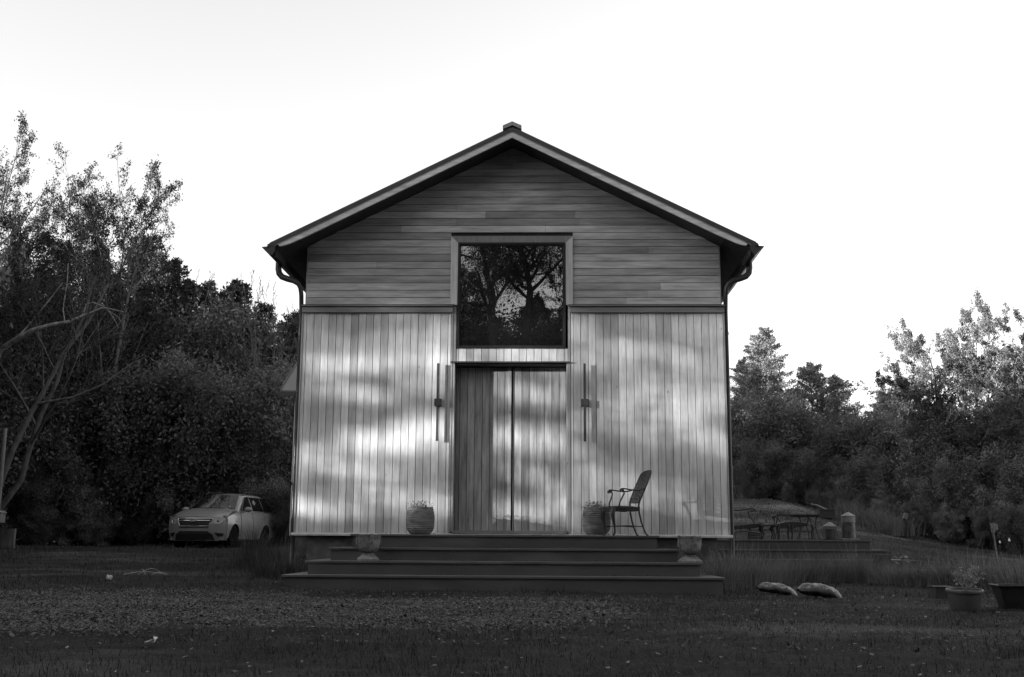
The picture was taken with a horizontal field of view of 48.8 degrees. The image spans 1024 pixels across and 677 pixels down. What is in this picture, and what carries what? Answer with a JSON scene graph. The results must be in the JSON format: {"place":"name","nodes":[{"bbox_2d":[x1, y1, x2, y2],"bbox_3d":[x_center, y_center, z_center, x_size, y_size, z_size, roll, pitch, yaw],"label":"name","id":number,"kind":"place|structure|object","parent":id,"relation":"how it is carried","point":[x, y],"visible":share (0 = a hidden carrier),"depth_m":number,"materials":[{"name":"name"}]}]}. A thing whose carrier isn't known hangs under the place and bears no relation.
{"place":"outdoors","nodes":[
{"label":"outdoors","id":0,"kind":"place"},
{"bbox_2d":[0,499,1023,676],"bbox_3d":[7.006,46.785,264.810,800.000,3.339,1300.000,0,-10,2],"label":"ground","id":1,"kind":"structure","parent":0,"point":[685,669],"depth_m":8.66,"materials":[{"name":"plant"}]},
{"bbox_2d":[0,341,39,525],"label":"bush","id":2,"kind":"object","parent":1,"relation":"on","point":[7,409],"visible":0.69,"depth_m":35.58,"materials":[{"name":"grey plant"}]},
{"bbox_2d":[0,110,60,339],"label":"bare tree","id":3,"kind":"object","parent":1,"relation":"on","point":[24,151],"visible":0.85,"depth_m":37.35,"materials":[{"name":"grey plant"}]},
{"bbox_2d":[0,196,70,426],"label":"sparse tree","id":4,"kind":"object","parent":1,"relation":"on","point":[28,261],"visible":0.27,"depth_m":38.55,"materials":[{"name":"grey plant"}]},
{"bbox_2d":[14,496,60,545],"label":"bush","id":5,"kind":"object","parent":1,"relation":"on","point":[40,538],"visible":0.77,"depth_m":36.39,"materials":[{"name":"grey plant"}]},
{"bbox_2d":[0,459,82,544],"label":"bush","id":6,"kind":"object","parent":1,"relation":"on","point":[38,491],"visible":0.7,"depth_m":36.52,"materials":[{"name":"grey plant"}]},
{"bbox_2d":[0,167,105,528],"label":"sparse tree","id":7,"kind":"object","parent":1,"relation":"on","point":[20,193],"visible":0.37,"depth_m":39.86,"materials":[{"name":"grey plant"}]},
{"bbox_2d":[2,394,112,545],"bbox_3d":[-16.545,4.585,38.914,6.023,5.646,5.631,0,-10,3],"label":"bush","id":8,"kind":"object","parent":1,"relation":"on","point":[66,473],"visible":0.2,"depth_m":37.06,"materials":[{"name":"grey plant"}]},
{"bbox_2d":[0,263,125,357],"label":"dead tree","id":9,"kind":"object","parent":1,"relation":"on","point":[22,334],"visible":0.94,"depth_m":33.79,"materials":[{"name":"grey plant"}]},
{"bbox_2d":[0,145,129,544],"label":"sparse tree","id":10,"kind":"object","parent":1,"relation":"on","point":[50,280],"visible":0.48,"depth_m":38.65,"materials":[{"name":"grey plant"}]},
{"bbox_2d":[0,251,135,523],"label":"bush","id":11,"kind":"object","parent":1,"relation":"on","point":[38,442],"visible":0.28,"depth_m":36.82,"materials":[{"name":"black plant"}]},
{"bbox_2d":[0,141,147,510],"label":"leaning tree","id":12,"kind":"object","parent":1,"relation":"on","point":[87,210],"visible":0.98,"depth_m":34.91,"materials":[{"name":"grey plant"}]},
{"bbox_2d":[3,285,146,484],"bbox_3d":[-12.944,1.287,33.544,3.952,6.117,0.613,3,-10,-13],"label":"slanting tree","id":13,"kind":"object","parent":1,"relation":"on","point":[15,444],"visible":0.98,"depth_m":33.19,"materials":[{"name":"grey plant"}]},
{"bbox_2d":[48,469,107,545],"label":"bush","id":14,"kind":"object","parent":1,"relation":"on","point":[76,510],"visible":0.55,"depth_m":37.35,"materials":[{"name":"grey plant"}]},
{"bbox_2d":[16,381,148,545],"bbox_3d":[-15.048,4.479,39.964,6.338,6.355,6.779,-3,-11,18],"label":"bush","id":15,"kind":"object","parent":1,"relation":"on","point":[87,440],"visible":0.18,"depth_m":38.09,"materials":[{"name":"grey plant"}]},
{"bbox_2d":[0,155,184,545],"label":"sparse tree","id":16,"kind":"object","parent":1,"relation":"on","point":[142,205],"visible":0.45,"depth_m":40.51,"materials":[{"name":"grey plant"}]},
{"bbox_2d":[66,498,123,545],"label":"bush","id":17,"kind":"object","parent":1,"relation":"on","point":[102,527],"visible":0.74,"depth_m":37.84,"materials":[{"name":"grey plant"}]},
{"bbox_2d":[65,448,145,545],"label":"bush","id":18,"kind":"object","parent":1,"relation":"on","point":[113,464],"visible":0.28,"depth_m":38.39,"materials":[{"name":"grey plant"}]},
{"bbox_2d":[67,142,182,545],"bbox_3d":[-13.765,0.434,39.398,3.657,13.691,5.495,4,-11,-21],"label":"sparse tree","id":19,"kind":"object","parent":1,"relation":"on","point":[136,269],"visible":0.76,"depth_m":39.68,"materials":[{"name":"grey plant"}]},
{"bbox_2d":[57,181,215,411],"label":"sparse tree","id":20,"kind":"object","parent":1,"relation":"on","point":[148,309],"visible":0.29,"depth_m":41.47,"materials":[{"name":"grey plant"}]},
{"bbox_2d":[110,232,173,366],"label":"evergreen tree","id":21,"kind":"object","parent":1,"relation":"on","point":[132,271],"visible":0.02,"depth_m":45.12,"materials":[{"name":"grey plant"}]},
{"bbox_2d":[48,345,268,545],"bbox_3d":[-13.047,4.124,40.755,7.907,7.413,7.393,6,-12,-28],"label":"bush","id":22,"kind":"object","parent":1,"relation":"on","point":[143,379],"visible":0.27,"depth_m":38.53,"materials":[{"name":"black plant"}]},
{"bbox_2d":[124,249,196,379],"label":"evergreen tree","id":23,"kind":"object","parent":1,"relation":"on","point":[170,305],"visible":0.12,"depth_m":44.20,"materials":[{"name":"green plant"}]},
{"bbox_2d":[127,432,204,545],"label":"bush","id":24,"kind":"object","parent":1,"relation":"on","point":[165,503],"visible":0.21,"depth_m":38.70,"materials":[{"name":"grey plant"}]},
{"bbox_2d":[71,284,281,544],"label":"bush","id":25,"kind":"object","parent":1,"relation":"on","point":[192,328],"visible":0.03,"depth_m":44.31,"materials":[{"name":"grey plant"}]},
{"bbox_2d":[155,257,198,543],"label":"evergreen tree","id":26,"kind":"object","parent":1,"relation":"on","point":[179,270],"visible":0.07,"depth_m":46.38,"materials":[{"name":"grey plant"}]},
{"bbox_2d":[130,289,266,399],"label":"bush","id":27,"kind":"object","parent":1,"relation":"on","point":[233,358],"visible":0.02,"depth_m":44.30,"materials":[{"name":"grey plant"}]},
{"bbox_2d":[113,342,295,545],"bbox_3d":[-10.231,4.158,40.886,7.387,7.407,7.901,-2,-10,13],"label":"bush","id":28,"kind":"object","parent":1,"relation":"on","point":[197,430],"visible":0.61,"depth_m":38.71,"materials":[{"name":"black plant"}]},
{"bbox_2d":[173,430,259,545],"bbox_3d":[-10.663,5.180,39.644,4.505,4.639,3.180,-4,-11,21],"label":"bush","id":29,"kind":"object","parent":1,"relation":"on","point":[195,488],"visible":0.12,"depth_m":38.90,"materials":[{"name":"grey plant"}]},
{"bbox_2d":[169,492,273,547],"bbox_3d":[-8.978,5.631,35.113,2.244,1.742,4.563,-1,-10,8],"label":"parked car","id":30,"kind":"object","parent":1,"relation":"on","point":[214,520],"visible":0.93,"depth_m":33.83,"materials":[{"name":"silver metal"}]},
{"bbox_2d":[185,413,265,546],"bbox_3d":[-9.962,5.033,40.395,3.566,5.202,5.052,5,-11,-25],"label":"bush","id":31,"kind":"object","parent":1,"relation":"on","point":[254,466],"visible":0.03,"depth_m":38.97,"materials":[{"name":"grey plant"}]},
{"bbox_2d":[164,310,297,544],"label":"bush","id":32,"kind":"object","parent":1,"relation":"on","point":[266,340],"visible":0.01,"depth_m":46.10,"materials":[{"name":"grey plant"}]},
{"bbox_2d":[203,277,265,368],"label":"evergreen tree","id":33,"kind":"object","parent":1,"relation":"on","point":[230,287],"visible":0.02,"depth_m":47.79,"materials":[{"name":"grey plant"}]},
{"bbox_2d":[216,424,290,545],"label":"bush","id":34,"kind":"object","parent":1,"relation":"on","point":[250,448],"visible":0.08,"depth_m":38.95,"materials":[{"name":"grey plant"}]},
{"bbox_2d":[219,352,295,545],"bbox_3d":[-9.070,4.182,42.393,5.328,7.774,7.549,5,-11,-22],"label":"bush","id":35,"kind":"object","parent":1,"relation":"on","point":[254,423],"visible":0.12,"depth_m":39.38,"materials":[{"name":"grey plant"}]},
{"bbox_2d":[227,270,297,393],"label":"bare tree","id":36,"kind":"object","parent":1,"relation":"on","point":[254,348],"visible":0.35,"depth_m":43.22,"materials":[{"name":"grey plant"}]},
{"bbox_2d":[238,476,290,546],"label":"bush","id":37,"kind":"object","parent":1,"relation":"on","point":[280,511],"visible":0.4,"depth_m":37.13,"materials":[{"name":"grey plant"}]},
{"bbox_2d":[250,437,291,545],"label":"bush","id":38,"kind":"object","parent":1,"relation":"on","point":[287,466],"visible":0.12,"depth_m":38.99,"materials":[{"name":"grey plant"}]},
{"bbox_2d":[260,308,298,369],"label":"evergreen tree","id":39,"kind":"object","parent":1,"relation":"on","point":[294,322],"visible":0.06,"depth_m":46.13,"materials":[{"name":"grey plant"}]},
{"bbox_2d":[253,536,315,578],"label":"grass clump","id":40,"kind":"object","parent":1,"relation":"on","point":[288,566],"visible":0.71,"depth_m":18.48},
{"bbox_2d":[281,534,725,595],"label":"front steps","id":41,"kind":"structure","parent":1,"relation":"on","point":[342,568],"depth_m":16.19,"materials":[{"name":"paint"}]},
{"bbox_2d":[356,534,380,560],"bbox_3d":[-2.092,3.039,16.457,0.355,0.385,0.355,-1,-10,6],"label":"stone urn","id":42,"kind":"object","parent":41,"relation":"on","point":[368,545],"visible":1,"depth_m":16.34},
{"bbox_2d":[406,499,434,533],"bbox_3d":[-1.508,2.882,18.319,0.585,0.590,0.629,0,-10,2],"label":"ribbed pot","id":43,"kind":"object","parent":41,"relation":"on","point":[420,519],"visible":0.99,"depth_m":18.16,"materials":[{"name":"ceramic"}]},
{"bbox_2d":[582,500,610,534],"bbox_3d":[1.351,2.906,18.341,0.576,0.585,0.622,0,-10,2],"label":"ribbed pot","id":44,"kind":"object","parent":41,"relation":"on","point":[592,523],"visible":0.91,"depth_m":18.14,"materials":[{"name":"ceramic"}]},
{"bbox_2d":[601,470,651,535],"bbox_3d":[1.840,2.612,17.979,0.749,1.047,0.578,3,-11,-15],"label":"garden armchair","id":45,"kind":"object","parent":41,"relation":"on","point":[639,489],"visible":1,"depth_m":17.98,"materials":[{"name":"black metal"}]},
{"bbox_2d":[677,535,702,562],"bbox_3d":[2.571,3.043,16.323,0.355,0.385,0.355,-1,-10,10],"label":"stone urn","id":46,"kind":"object","parent":41,"relation":"on","point":[689,547],"visible":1,"depth_m":16.21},
{"bbox_2d":[0,507,1023,599],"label":"grass","id":47,"kind":"structure","parent":1,"relation":"on","point":[162,547],"depth_m":24.15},
{"bbox_2d":[262,121,763,572],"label":"timber house","id":48,"kind":"structure","parent":1,"relation":"on","point":[512,328],"depth_m":19.29,"materials":[{"name":"grey wood"}]},
{"bbox_2d":[454,368,511,530],"bbox_3d":[-0.490,1.874,19.299,0.950,2.775,0.052,0,-10,2],"label":"door","id":49,"kind":"structure","parent":48,"relation":"in","point":[485,520],"depth_m":19.29,"materials":[{"name":"wood"}]},
{"bbox_2d":[457,243,565,348],"bbox_3d":[-0.008,-0.743,19.472,1.860,1.860,0.072,0,-10,2],"label":"window","id":50,"kind":"structure","parent":48,"relation":"in","point":[511,295],"depth_m":19.47,"materials":[{"name":"glass"}]},
{"bbox_2d":[512,368,565,530],"bbox_3d":[0.464,1.877,19.282,0.907,2.775,0.030,0,-10,2],"label":"door","id":51,"kind":"structure","parent":48,"relation":"in","point":[555,378],"depth_m":19.26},
{"bbox_2d":[700,540,766,590],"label":"grass clump","id":52,"kind":"object","parent":1,"relation":"on","point":[727,582],"visible":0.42,"depth_m":16.83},
{"bbox_2d":[730,359,762,498],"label":"cedar tree","id":53,"kind":"object","parent":1,"relation":"on","point":[736,370],"visible":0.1,"depth_m":50.03,"materials":[{"name":"grey plant"}]},
{"bbox_2d":[703,528,793,589],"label":"grass clump","id":54,"kind":"object","parent":1,"relation":"on","point":[739,574],"visible":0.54,"depth_m":17.23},
{"bbox_2d":[736,472,768,498],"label":"bush","id":55,"kind":"object","parent":1,"relation":"on","point":[753,491],"visible":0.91,"depth_m":43.27,"materials":[{"name":"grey plant"}]},
{"bbox_2d":[713,537,796,587],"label":"grass clump","id":56,"kind":"object","parent":1,"relation":"on","point":[761,571],"visible":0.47,"depth_m":17.53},
{"bbox_2d":[732,435,785,499],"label":"bush","id":57,"kind":"object","parent":1,"relation":"on","point":[749,450],"visible":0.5,"depth_m":43.61,"materials":[{"name":"grey plant"}]},
{"bbox_2d":[731,325,811,488],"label":"cedar tree","id":58,"kind":"object","parent":1,"relation":"on","point":[766,339],"visible":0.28,"depth_m":48.88,"materials":[{"name":"grey plant"}]},
{"bbox_2d":[730,381,817,498],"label":"bush","id":59,"kind":"object","parent":1,"relation":"on","point":[762,396],"visible":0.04,"depth_m":46.12,"materials":[{"name":"grey plant"}]},
{"bbox_2d":[737,442,810,503],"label":"bush","id":60,"kind":"object","parent":1,"relation":"on","point":[769,456],"visible":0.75,"depth_m":43.21,"materials":[{"name":"grey plant"}]},
{"bbox_2d":[738,543,817,585],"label":"grass clump","id":61,"kind":"object","parent":1,"relation":"on","point":[780,573],"visible":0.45,"depth_m":18.61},
{"bbox_2d":[730,392,834,496],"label":"bush","id":62,"kind":"object","parent":1,"relation":"on","point":[788,417],"visible":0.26,"depth_m":44.92,"materials":[{"name":"grey plant"}]},
{"bbox_2d":[768,542,827,583],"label":"grass clump","id":63,"kind":"object","parent":1,"relation":"on","point":[799,577],"visible":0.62,"depth_m":19.14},
{"bbox_2d":[765,408,834,498],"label":"bush","id":64,"kind":"object","parent":1,"relation":"on","point":[819,446],"visible":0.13,"depth_m":44.32,"materials":[{"name":"grey plant"}]},
{"bbox_2d":[767,446,840,506],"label":"bush","id":65,"kind":"object","parent":1,"relation":"on","point":[807,461],"visible":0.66,"depth_m":43.20,"materials":[{"name":"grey plant"}]},
{"bbox_2d":[776,548,854,583],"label":"grass clump","id":66,"kind":"object","parent":1,"relation":"on","point":[820,574],"visible":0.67,"depth_m":19.30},
{"bbox_2d":[787,361,844,434],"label":"cedar tree","id":67,"kind":"object","parent":1,"relation":"on","point":[810,374],"visible":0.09,"depth_m":50.73,"materials":[{"name":"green plant"}]},
{"bbox_2d":[797,583,841,597],"bbox_3d":[4.042,3.334,14.837,0.563,0.244,0.340,0,-10,5],"label":"rock","id":68,"kind":"object","parent":1,"relation":"on","point":[816,590],"visible":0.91,"depth_m":14.71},
{"bbox_2d":[804,484,834,508],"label":"bush","id":69,"kind":"object","parent":1,"relation":"on","point":[816,498],"visible":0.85,"depth_m":41.80,"materials":[{"name":"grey plant"}]},
{"bbox_2d":[717,539,935,571],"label":"patio deck","id":70,"kind":"structure","parent":1,"relation":"on","point":[810,546],"depth_m":26.04,"materials":[{"name":"paint"}]},
{"bbox_2d":[838,510,859,539],"bbox_3d":[8.049,4.467,27.021,0.420,0.705,0.400,0,-10,2],"label":"domed lantern","id":71,"kind":"object","parent":70,"relation":"on","point":[848,527],"visible":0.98,"depth_m":26.89,"materials":[{"name":"grey glass"}]},
{"bbox_2d":[812,453,851,512],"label":"bush","id":72,"kind":"object","parent":1,"relation":"on","point":[837,486],"visible":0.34,"depth_m":43.06,"materials":[{"name":"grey plant"}]},
{"bbox_2d":[797,540,868,582],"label":"grass clump","id":73,"kind":"object","parent":1,"relation":"on","point":[834,577],"visible":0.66,"depth_m":19.51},
{"bbox_2d":[815,373,865,438],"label":"cedar tree","id":74,"kind":"object","parent":1,"relation":"on","point":[835,382],"visible":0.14,"depth_m":49.65,"materials":[{"name":"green plant"}]},
{"bbox_2d":[794,404,890,473],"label":"bush","id":75,"kind":"object","parent":1,"relation":"on","point":[841,451],"visible":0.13,"depth_m":44.75,"materials":[{"name":"grey plant"}]},
{"bbox_2d":[797,535,898,582],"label":"grass clump","id":76,"kind":"object","parent":1,"relation":"on","point":[858,574],"visible":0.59,"depth_m":19.52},
{"bbox_2d":[722,498,984,570],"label":"grass","id":77,"kind":"structure","parent":1,"relation":"on","point":[790,503],"depth_m":35.78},
{"bbox_2d":[840,449,923,523],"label":"bush","id":78,"kind":"object","parent":1,"relation":"on","point":[880,480],"visible":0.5,"depth_m":40.80,"materials":[{"name":"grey plant"}]},
{"bbox_2d":[868,490,906,521],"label":"bush","id":79,"kind":"object","parent":1,"relation":"on","point":[887,500],"visible":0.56,"depth_m":39.22,"materials":[{"name":"grey plant"}]},
{"bbox_2d":[861,556,925,587],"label":"grass clump","id":80,"kind":"object","parent":1,"relation":"on","point":[895,578],"visible":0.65,"depth_m":18.71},
{"bbox_2d":[856,508,933,535],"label":"grass clump","id":81,"kind":"object","parent":1,"relation":"on","point":[896,526],"visible":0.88,"depth_m":35.05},
{"bbox_2d":[831,406,971,460],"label":"bush","id":82,"kind":"object","parent":1,"relation":"on","point":[871,429],"visible":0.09,"depth_m":43.97,"materials":[{"name":"grey plant"}]},
{"bbox_2d":[872,551,951,587],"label":"grass clump","id":83,"kind":"object","parent":1,"relation":"on","point":[922,578],"visible":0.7,"depth_m":18.48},
{"bbox_2d":[888,452,936,536],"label":"bush","id":84,"kind":"object","parent":1,"relation":"on","point":[916,459],"visible":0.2,"depth_m":39.60,"materials":[{"name":"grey plant"}]},
{"bbox_2d":[902,493,932,534],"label":"bush","id":85,"kind":"object","parent":1,"relation":"on","point":[921,507],"visible":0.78,"depth_m":36.81,"materials":[{"name":"grey plant"}]},
{"bbox_2d":[852,327,984,461],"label":"leafy tree","id":86,"kind":"object","parent":1,"relation":"on","point":[923,356],"visible":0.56,"depth_m":40.04,"materials":[{"name":"grey plant"}]},
{"bbox_2d":[840,407,1000,539],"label":"bush","id":87,"kind":"object","parent":1,"relation":"on","point":[885,442],"visible":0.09,"depth_m":41.85,"materials":[{"name":"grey plant"}]},
{"bbox_2d":[885,392,965,537],"bbox_3d":[15.697,4.888,40.611,5.532,5.580,3.813,9,-14,-41],"label":"bush","id":88,"kind":"object","parent":1,"relation":"on","point":[932,458],"visible":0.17,"depth_m":39.38,"materials":[{"name":"grey plant"}]},
{"bbox_2d":[891,387,962,537],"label":"leafy tree","id":89,"kind":"object","parent":1,"relation":"on","point":[934,408],"visible":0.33,"depth_m":40.27,"materials":[{"name":"grey plant"}]},
{"bbox_2d":[873,315,1000,542],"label":"leafy tree","id":90,"kind":"object","parent":1,"relation":"on","point":[902,382],"visible":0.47,"depth_m":40.52,"materials":[{"name":"grey plant"}]},
{"bbox_2d":[903,551,980,586],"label":"grass clump","id":91,"kind":"object","parent":1,"relation":"on","point":[952,582],"visible":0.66,"depth_m":18.30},
{"bbox_2d":[930,501,965,543],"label":"bush","id":92,"kind":"object","parent":1,"relation":"on","point":[949,527],"visible":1,"depth_m":35.44,"materials":[{"name":"grey plant"}]},
{"bbox_2d":[914,454,983,543],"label":"bush","id":93,"kind":"object","parent":1,"relation":"on","point":[942,493],"visible":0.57,"depth_m":36.85,"materials":[{"name":"grey plant"}]},
{"bbox_2d":[883,299,1023,547],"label":"leafy tree","id":94,"kind":"object","parent":1,"relation":"on","point":[974,332],"visible":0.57,"depth_m":39.89,"materials":[{"name":"grey plant"}]},
{"bbox_2d":[945,563,985,611],"bbox_3d":[4.851,2.646,12.073,0.419,0.516,0.392,0,-6,2],"label":"round planter","id":95,"kind":"object","parent":1,"relation":"on","point":[965,598],"visible":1,"depth_m":11.98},
{"bbox_2d":[924,393,1023,548],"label":"bush","id":96,"kind":"object","parent":1,"relation":"on","point":[1006,444],"visible":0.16,"depth_m":38.20,"materials":[{"name":"grey plant"}]},
{"bbox_2d":[925,449,1023,549],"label":"bush","id":97,"kind":"object","parent":1,"relation":"on","point":[1007,478],"visible":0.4,"depth_m":36.32,"materials":[{"name":"grey plant"}]},
{"bbox_2d":[935,543,1023,588],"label":"grass clump","id":98,"kind":"object","parent":1,"relation":"on","point":[981,583],"visible":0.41,"depth_m":17.92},
{"bbox_2d":[937,538,1023,589],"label":"grass clump","id":99,"kind":"object","parent":1,"relation":"on","point":[998,576],"visible":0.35,"depth_m":17.55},
{"bbox_2d":[944,389,1017,548],"bbox_3d":[16.288,4.437,38.295,3.329,5.637,2.358,-2,-10,11],"label":"leafy tree","id":100,"kind":"object","parent":1,"relation":"on","point":[975,440],"visible":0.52,"depth_m":38.66,"materials":[{"name":"grey plant"}]},
{"bbox_2d":[940,287,1023,440],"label":"leafy tree","id":101,"kind":"object","parent":1,"relation":"on","point":[975,369],"visible":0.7,"depth_m":38.46,"materials":[{"name":"grey plant"}]},
{"bbox_2d":[966,501,1007,549],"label":"bush","id":102,"kind":"object","parent":1,"relation":"on","point":[982,528],"visible":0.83,"depth_m":34.29,"materials":[{"name":"grey plant"}]},
{"bbox_2d":[972,461,1023,551],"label":"bush","id":103,"kind":"object","parent":1,"relation":"on","point":[984,497],"visible":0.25,"depth_m":34.88,"materials":[{"name":"grey plant"}]},
{"bbox_2d":[988,584,1023,609],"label":"rectangular tub","id":104,"kind":"object","parent":1,"relation":"on","point":[1009,596],"visible":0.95,"depth_m":12.11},
{"bbox_2d":[989,501,1023,553],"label":"bush","id":105,"kind":"object","parent":1,"relation":"on","point":[1006,532],"visible":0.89,"depth_m":33.18,"materials":[{"name":"grey plant"}]},
{"bbox_2d":[991,377,1023,462],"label":"leafy tree","id":106,"kind":"object","parent":1,"relation":"on","point":[1018,417],"visible":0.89,"depth_m":36.62,"materials":[{"name":"grey plant"}]},
{"bbox_2d":[0,584,1023,652],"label":"gravel","id":107,"kind":"structure","parent":0,"point":[186,606],"depth_m":10.95,"materials":[{"name":"gravel"}]},
{"bbox_2d":[0,578,1023,676],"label":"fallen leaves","id":108,"kind":"object","parent":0,"point":[505,667],"visible":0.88,"depth_m":8.71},
{"bbox_2d":[0,0,1023,418],"label":"sky","id":109,"kind":"structure","parent":0,"point":[873,150],"materials":[{"name":"white"}]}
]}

